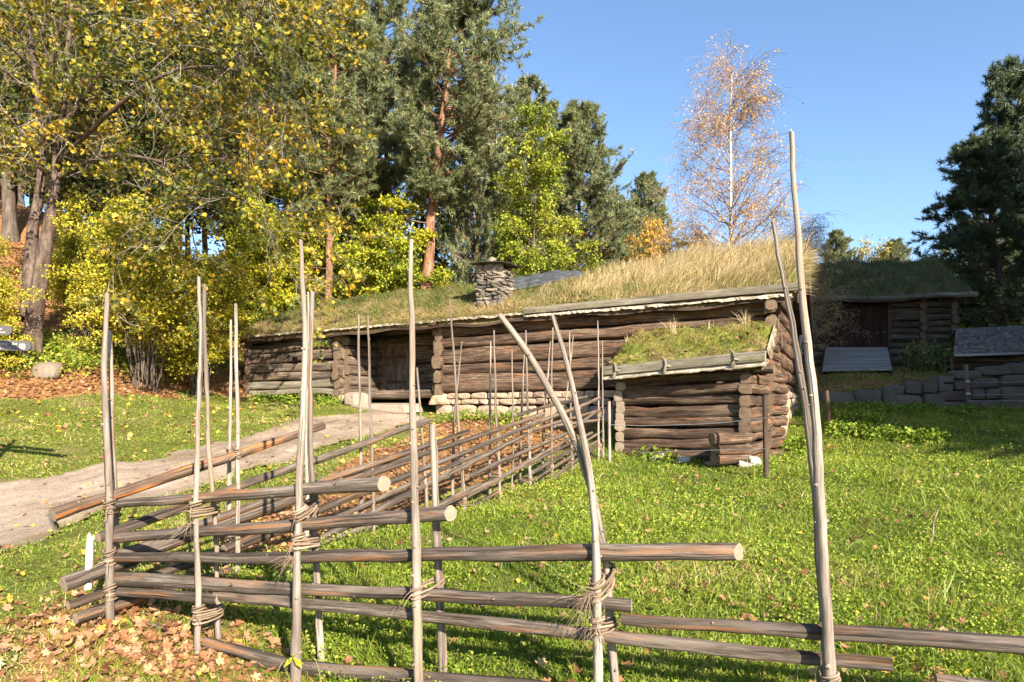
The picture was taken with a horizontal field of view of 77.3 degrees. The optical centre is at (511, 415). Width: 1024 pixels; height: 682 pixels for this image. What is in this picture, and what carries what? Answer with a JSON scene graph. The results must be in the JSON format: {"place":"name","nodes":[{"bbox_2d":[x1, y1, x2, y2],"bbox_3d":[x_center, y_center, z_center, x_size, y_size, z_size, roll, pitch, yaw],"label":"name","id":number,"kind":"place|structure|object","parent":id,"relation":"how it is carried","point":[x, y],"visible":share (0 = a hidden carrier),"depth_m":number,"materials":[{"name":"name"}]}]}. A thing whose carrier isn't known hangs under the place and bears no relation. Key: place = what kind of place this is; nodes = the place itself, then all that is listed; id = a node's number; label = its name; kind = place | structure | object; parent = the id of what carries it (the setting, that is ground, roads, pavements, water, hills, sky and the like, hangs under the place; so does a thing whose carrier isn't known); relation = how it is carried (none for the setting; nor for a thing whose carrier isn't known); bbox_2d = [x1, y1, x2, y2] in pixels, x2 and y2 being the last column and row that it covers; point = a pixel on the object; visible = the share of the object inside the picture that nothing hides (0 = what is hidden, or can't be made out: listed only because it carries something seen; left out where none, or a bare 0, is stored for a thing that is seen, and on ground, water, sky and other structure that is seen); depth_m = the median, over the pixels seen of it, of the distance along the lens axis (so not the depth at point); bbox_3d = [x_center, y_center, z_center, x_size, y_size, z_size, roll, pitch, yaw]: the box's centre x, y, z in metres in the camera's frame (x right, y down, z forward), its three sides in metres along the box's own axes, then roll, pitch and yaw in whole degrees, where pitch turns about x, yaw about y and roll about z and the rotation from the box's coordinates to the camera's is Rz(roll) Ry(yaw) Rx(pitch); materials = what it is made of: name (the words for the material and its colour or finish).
{"place":"outdoors","nodes":[
{"label":"outdoors","id":0,"kind":"place"},
{"bbox_2d":[0,411,424,550],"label":"path","id":1,"kind":"structure","parent":0,"point":[64,488],"depth_m":10.42,"materials":[{"name":"beige gravel"}]},
{"bbox_2d":[0,200,1023,681],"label":"ground","id":2,"kind":"structure","parent":0,"point":[426,406],"depth_m":8.87,"materials":[{"name":"green plant"}]},
{"bbox_2d":[0,325,32,350],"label":"signpost","id":3,"kind":"object","parent":2,"relation":"on","point":[9,345],"visible":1,"depth_m":8.50,"materials":[{"name":"grey"}]},
{"bbox_2d":[0,234,50,366],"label":"hazel bush","id":4,"kind":"object","parent":2,"relation":"on","point":[6,320],"visible":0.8,"depth_m":16.35,"materials":[{"name":"yellow plant"}]},
{"bbox_2d":[31,362,63,379],"bbox_3d":[-12.347,-1.167,17.004,0.853,0.540,0.614,0,0,0],"label":"boulder","id":5,"kind":"object","parent":2,"relation":"on","point":[44,369],"visible":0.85,"depth_m":16.77,"materials":[{"name":"beige stone"}]},
{"bbox_2d":[0,0,123,242],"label":"leafy tree","id":6,"kind":"object","parent":2,"relation":"on","point":[9,225],"visible":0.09,"depth_m":26.68,"materials":[{"name":"yellow plant"}]},
{"bbox_2d":[8,190,140,345],"bbox_3d":[-13.745,-4.583,20.644,3.132,5.171,4.065,0,0,-5],"label":"hazel bush","id":7,"kind":"object","parent":2,"relation":"on","point":[72,251],"visible":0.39,"depth_m":20.01,"materials":[{"name":"yellow plant"}]},
{"bbox_2d":[0,0,240,245],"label":"leafy tree","id":8,"kind":"object","parent":2,"relation":"on","point":[107,187],"visible":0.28,"depth_m":24.11,"materials":[{"name":"yellow plant"}]},
{"bbox_2d":[0,321,244,379],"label":"undergrowth","id":9,"kind":"object","parent":2,"relation":"on","point":[59,352],"visible":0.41,"depth_m":18.41,"materials":[{"name":"green plant"}]},
{"bbox_2d":[31,184,234,393],"bbox_3d":[-10.690,-3.655,18.408,3.915,6.464,5.081,0,0,44],"label":"hazel bush","id":10,"kind":"object","parent":2,"relation":"on","point":[99,277],"visible":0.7,"depth_m":17.94,"materials":[{"name":"yellow plant"}]},
{"bbox_2d":[73,1,290,278],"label":"leafy tree","id":11,"kind":"object","parent":2,"relation":"on","point":[157,146],"visible":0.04,"depth_m":30.29,"materials":[{"name":"yellow plant"}]},
{"bbox_2d":[0,0,407,364],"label":"maple tree","id":12,"kind":"object","parent":2,"relation":"on","point":[68,66],"visible":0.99,"depth_m":16.20,"materials":[{"name":"yellow plant"}]},
{"bbox_2d":[144,243,265,398],"bbox_3d":[-10.118,-3.078,21.030,4.319,5.494,3.328,0,0,14],"label":"hazel bush","id":13,"kind":"object","parent":2,"relation":"on","point":[240,285],"visible":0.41,"depth_m":20.80,"materials":[{"name":"green plant"}]},
{"bbox_2d":[144,0,342,262],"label":"leafy tree","id":14,"kind":"object","parent":2,"relation":"on","point":[210,71],"visible":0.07,"depth_m":29.77,"materials":[{"name":"green plant"}]},
{"bbox_2d":[0,0,493,293],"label":"forest","id":15,"kind":"object","parent":2,"relation":"on","point":[439,216],"visible":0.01,"depth_m":36.52,"materials":[{"name":"green plant"}]},
{"bbox_2d":[193,196,308,329],"bbox_3d":[-10.940,-6.062,27.154,4.590,6.716,4.746,0,0,-16],"label":"yellow bush","id":16,"kind":"object","parent":2,"relation":"on","point":[239,241],"visible":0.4,"depth_m":26.31,"materials":[{"name":"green plant"}]},
{"bbox_2d":[231,156,349,311],"bbox_3d":[-10.011,-8.166,30.028,5.800,8.691,5.610,0,0,-15],"label":"yellow bush","id":17,"kind":"object","parent":2,"relation":"on","point":[277,194],"visible":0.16,"depth_m":29.09,"materials":[{"name":"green plant"}]},
{"bbox_2d":[210,0,370,313],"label":"pine tree","id":18,"kind":"object","parent":2,"relation":"on","point":[290,92],"visible":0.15,"depth_m":29.35,"materials":[{"name":"green plant"}]},
{"bbox_2d":[283,653,303,667],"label":"seedling","id":19,"kind":"object","parent":2,"relation":"on","point":[298,662],"visible":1,"depth_m":4.34,"materials":[{"name":"yellow plant"}]},
{"bbox_2d":[0,22,589,281],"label":"forest","id":20,"kind":"object","parent":2,"relation":"on","point":[523,89],"visible":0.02,"depth_m":40.94,"materials":[{"name":"green plant"}]},
{"bbox_2d":[49,292,604,623],"bbox_3d":[-0.776,-0.185,9.202,0.437,3.604,10.393,0,0,31],"label":"pole fence","id":21,"kind":"object","parent":2,"relation":"on","point":[238,513],"visible":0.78,"depth_m":7.32,"materials":[{"name":"brown wood"}]},
{"bbox_2d":[84,533,94,589],"bbox_3d":[-3.268,1.125,4.946,0.056,0.435,0.123,0,0,-15],"label":"marker post","id":22,"kind":"object","parent":21,"relation":"attached to","point":[89,555],"visible":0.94,"depth_m":4.94,"materials":[{"name":"white plastic"}]},
{"bbox_2d":[264,0,404,300],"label":"pine tree","id":23,"kind":"object","parent":2,"relation":"on","point":[368,74],"visible":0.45,"depth_m":27.51,"materials":[{"name":"green plant"}]},
{"bbox_2d":[277,3,405,240],"bbox_3d":[-7.911,-11.898,31.375,6.344,16.794,6.795,0,0,-36],"label":"pine tree","id":24,"kind":"object","parent":2,"relation":"on","point":[388,167],"visible":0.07,"depth_m":30.91,"materials":[{"name":"green plant"}]},
{"bbox_2d":[287,177,409,300],"bbox_3d":[-7.794,-7.341,30.070,5.536,8.296,5.355,0,0,16],"label":"yellow bush","id":25,"kind":"object","parent":2,"relation":"on","point":[363,222],"visible":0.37,"depth_m":28.82,"materials":[{"name":"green plant"}]},
{"bbox_2d":[343,392,367,405],"bbox_3d":[-4.937,-0.488,20.370,0.869,0.552,0.775,0,0,31],"label":"boulder","id":26,"kind":"object","parent":2,"relation":"on","point":[351,398],"visible":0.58,"depth_m":20.09,"materials":[{"name":"stone"}]},
{"bbox_2d":[351,403,422,413],"bbox_3d":[-3.879,-0.199,19.607,2.517,0.392,0.769,0,0,28],"label":"stone step","id":27,"kind":"object","parent":2,"relation":"on","point":[398,408],"visible":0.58,"depth_m":19.18,"materials":[{"name":"beige stone"}]},
{"bbox_2d":[336,183,455,345],"bbox_3d":[-4.841,-5.827,27.349,5.100,7.901,5.273,0,0,-36],"label":"yellow bush","id":28,"kind":"object","parent":2,"relation":"on","point":[389,270],"visible":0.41,"depth_m":26.83,"materials":[{"name":"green plant"}]},
{"bbox_2d":[336,0,457,250],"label":"pine tree","id":29,"kind":"object","parent":2,"relation":"on","point":[394,9],"visible":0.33,"depth_m":32.63,"materials":[{"name":"green plant"}]},
{"bbox_2d":[376,0,552,289],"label":"pine tree","id":30,"kind":"object","parent":2,"relation":"on","point":[436,50],"visible":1,"depth_m":26.64,"materials":[{"name":"green plant"}]},
{"bbox_2d":[423,36,528,286],"bbox_3d":[-1.779,-10.504,30.965,5.250,15.899,4.854,0,0,33],"label":"pine tree","id":31,"kind":"object","parent":2,"relation":"on","point":[477,204],"visible":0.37,"depth_m":30.34,"materials":[{"name":"green plant"}]},
{"bbox_2d":[0,238,1015,681],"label":"fallen leaves","id":32,"kind":"object","parent":2,"relation":"on","point":[168,656],"visible":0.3,"depth_m":5.29,"materials":[{"name":"orange plant"}]},
{"bbox_2d":[0,218,1023,681],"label":"grass","id":33,"kind":"structure","parent":2,"relation":"on","point":[836,580],"depth_m":6.44,"materials":[{"name":"green plant"}]},
{"bbox_2d":[232,227,830,441],"bbox_3d":[-0.084,-1.963,21.271,19.376,6.526,7.167,0,0,28],"label":"log farmhouse","id":34,"kind":"object","parent":2,"relation":"on","point":[693,287],"visible":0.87,"depth_m":18.16,"materials":[{"name":"brown wood"}]},
{"bbox_2d":[387,345,406,389],"bbox_3d":[-3.936,-1.572,21.794,0.874,1.600,0.120,0,0,28],"label":"door","id":35,"kind":"structure","parent":34,"relation":"in","point":[396,355],"depth_m":21.80,"materials":[{"name":"brown wood"}]},
{"bbox_2d":[514,270,584,288],"bbox_3d":[1.041,-4.302,20.102,2.386,0.812,1.509,0,0,28],"label":"roof sheeting","id":36,"kind":"object","parent":34,"relation":"on","point":[534,279],"visible":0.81,"depth_m":20.16,"materials":[{"name":"grey metal"}]},
{"bbox_2d":[487,98,606,276],"bbox_3d":[1.407,-7.559,27.800,6.283,11.773,6.586,0,0,0],"label":"lime green tree","id":37,"kind":"object","parent":2,"relation":"on","point":[522,231],"visible":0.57,"depth_m":27.61,"materials":[{"name":"green plant"}]},
{"bbox_2d":[80,131,1023,681],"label":"pole fence","id":38,"kind":"object","parent":2,"relation":"on","point":[826,631],"visible":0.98,"depth_m":4.10,"materials":[{"name":"wood"}]},
{"bbox_2d":[518,97,655,271],"bbox_3d":[3.499,-10.263,36.039,8.824,15.142,9.546,0,0,0],"label":"pine tree","id":39,"kind":"object","parent":2,"relation":"on","point":[596,185],"visible":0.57,"depth_m":34.63,"materials":[{"name":"green plant"}]},
{"bbox_2d":[608,401,610,460],"bbox_3d":[2.009,0.381,13.200,0.076,1.358,0.070,0,0,0],"label":"post","id":40,"kind":"object","parent":2,"relation":"on","point":[609,431],"visible":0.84,"depth_m":13.17,"materials":[{"name":"brown wood"}]},
{"bbox_2d":[572,191,653,268],"bbox_3d":[6.181,-8.235,38.903,8.592,10.902,7.942,0,0,-25],"label":"pine tree","id":41,"kind":"object","parent":2,"relation":"on","point":[629,232],"visible":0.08,"depth_m":38.20,"materials":[{"name":"green plant"}]},
{"bbox_2d":[604,243,646,269],"bbox_3d":[7.291,-6.394,38.086,7.637,7.571,7.060,0,0,-16],"label":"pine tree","id":42,"kind":"object","parent":2,"relation":"on","point":[638,248],"visible":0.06,"depth_m":37.27,"materials":[{"name":"green plant"}]},
{"bbox_2d":[249,391,1023,462],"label":"tall herbs foliage","id":43,"kind":"object","parent":2,"relation":"on","point":[930,433],"visible":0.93,"depth_m":16.06,"materials":[{"name":"green plant"}]},
{"bbox_2d":[624,214,677,267],"bbox_3d":[7.021,-5.620,30.909,2.658,8.569,3.116,0,0,36],"label":"orange shrub","id":44,"kind":"object","parent":2,"relation":"on","point":[657,232],"visible":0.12,"depth_m":30.80,"materials":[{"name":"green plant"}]},
{"bbox_2d":[623,170,687,257],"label":"pine tree","id":45,"kind":"object","parent":2,"relation":"on","point":[644,190],"visible":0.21,"depth_m":41.36,"materials":[{"name":"green plant"}]},
{"bbox_2d":[675,226,710,250],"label":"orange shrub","id":46,"kind":"object","parent":2,"relation":"on","point":[688,242],"visible":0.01,"depth_m":29.04,"materials":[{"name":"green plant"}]},
{"bbox_2d":[603,307,788,466],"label":"log shed","id":47,"kind":"structure","parent":2,"relation":"on","point":[743,352],"depth_m":13.38,"materials":[{"name":"brown wood"}]},
{"bbox_2d":[634,29,848,281],"bbox_3d":[8.056,-7.396,24.270,7.396,13.747,7.041,0,0,0],"label":"birch tree","id":48,"kind":"object","parent":2,"relation":"on","point":[720,125],"visible":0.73,"depth_m":23.65,"materials":[{"name":"orange plant"}]},
{"bbox_2d":[762,395,768,478],"bbox_3d":[4.361,0.421,11.001,0.114,1.561,0.095,0,0,0],"label":"post","id":49,"kind":"object","parent":2,"relation":"on","point":[765,434],"visible":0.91,"depth_m":10.96,"materials":[{"name":"wood"}]},
{"bbox_2d":[610,418,764,452],"bbox_3d":[3.278,0.397,12.148,3.178,0.733,0.345,0,0,43],"label":"fence wire","id":50,"kind":"object","parent":49,"relation":"attached to","point":[693,424],"visible":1,"depth_m":12.05,"materials":[{"name":"silver metal"}]},
{"bbox_2d":[825,390,831,426],"bbox_3d":[7.907,-0.086,16.000,0.171,1.087,0.122,0,0,0],"label":"post","id":51,"kind":"object","parent":2,"relation":"on","point":[827,410],"visible":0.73,"depth_m":15.96,"materials":[{"name":"brown wood"}]},
{"bbox_2d":[773,213,886,365],"bbox_3d":[11.158,-4.608,24.825,5.070,6.874,5.325,0,0,-25],"label":"birch tree","id":52,"kind":"object","parent":2,"relation":"on","point":[814,307],"visible":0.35,"depth_m":24.44,"materials":[{"name":"brown plant"}]},
{"bbox_2d":[817,228,864,263],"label":"pine tree","id":53,"kind":"object","parent":2,"relation":"on","point":[842,244],"visible":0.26,"depth_m":61.56,"materials":[{"name":"green plant"}]},
{"bbox_2d":[821,347,892,374],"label":"wooden ramp","id":54,"kind":"structure","parent":2,"relation":"on","point":[862,359],"depth_m":25.72,"materials":[{"name":"grey wood"}]},
{"bbox_2d":[852,234,900,260],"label":"leafy tree","id":55,"kind":"object","parent":2,"relation":"on","point":[885,251],"visible":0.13,"depth_m":60.83,"materials":[{"name":"yellow plant"}]},
{"bbox_2d":[797,252,978,365],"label":"log barn","id":56,"kind":"structure","parent":2,"relation":"on","point":[915,300],"depth_m":27.48,"materials":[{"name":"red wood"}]},
{"bbox_2d":[829,303,886,346],"bbox_3d":[14.900,-3.887,27.658,2.369,1.886,0.061,0,0,9],"label":"plank door","id":57,"kind":"structure","parent":56,"relation":"in","point":[872,317],"depth_m":27.60,"materials":[{"name":"brown wood"}]},
{"bbox_2d":[881,237,913,262],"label":"pine tree","id":58,"kind":"object","parent":2,"relation":"on","point":[901,247],"visible":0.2,"depth_m":59.50,"materials":[{"name":"green plant"}]},
{"bbox_2d":[818,362,1023,408],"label":"stone wall","id":59,"kind":"structure","parent":2,"relation":"on","point":[937,390],"depth_m":22.34,"materials":[{"name":"grey stone"}]},
{"bbox_2d":[896,338,959,372],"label":"weed clump","id":60,"kind":"object","parent":2,"relation":"on","point":[934,361],"visible":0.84,"depth_m":25.02,"materials":[{"name":"green plant"}]},
{"bbox_2d":[929,508,938,544],"bbox_3d":[4.609,1.232,7.009,0.115,0.444,0.042,0,0,0],"label":"broken stick","id":61,"kind":"object","parent":2,"relation":"on","point":[932,537],"visible":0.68,"depth_m":7.00,"materials":[{"name":"beige wood"}]},
{"bbox_2d":[928,249,994,328],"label":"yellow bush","id":62,"kind":"object","parent":2,"relation":"on","point":[960,326],"visible":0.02,"depth_m":45.21,"materials":[{"name":"green plant"}]},
{"bbox_2d":[903,125,1023,327],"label":"pine tree","id":63,"kind":"object","parent":2,"relation":"on","point":[991,178],"visible":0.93,"depth_m":30.85,"materials":[{"name":"green plant"}]},
{"bbox_2d":[964,364,970,405],"bbox_3d":[15.245,-0.875,21.357,0.262,1.683,0.236,0,0,0],"label":"wire post","id":64,"kind":"object","parent":2,"relation":"on","point":[967,383],"visible":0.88,"depth_m":21.34,"materials":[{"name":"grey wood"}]},
{"bbox_2d":[968,382,1023,400],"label":"fence wire","id":65,"kind":"object","parent":64,"relation":"attached to","point":[995,394],"visible":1,"depth_m":21.12,"materials":[{"name":"silver metal"}]},
{"bbox_2d":[940,326,1023,370],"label":"outbuilding","id":66,"kind":"structure","parent":2,"relation":"on","point":[974,348],"depth_m":24.25,"materials":[{"name":"grey wood"}]},
{"bbox_2d":[942,53,1023,325],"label":"pine tree","id":67,"kind":"object","parent":2,"relation":"on","point":[1005,79],"visible":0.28,"depth_m":37.09,"materials":[{"name":"green plant"}]},
{"bbox_2d":[24,0,1023,281],"label":"sky","id":68,"kind":"structure","parent":0,"point":[885,88],"materials":[{"name":"blue"}]}
]}

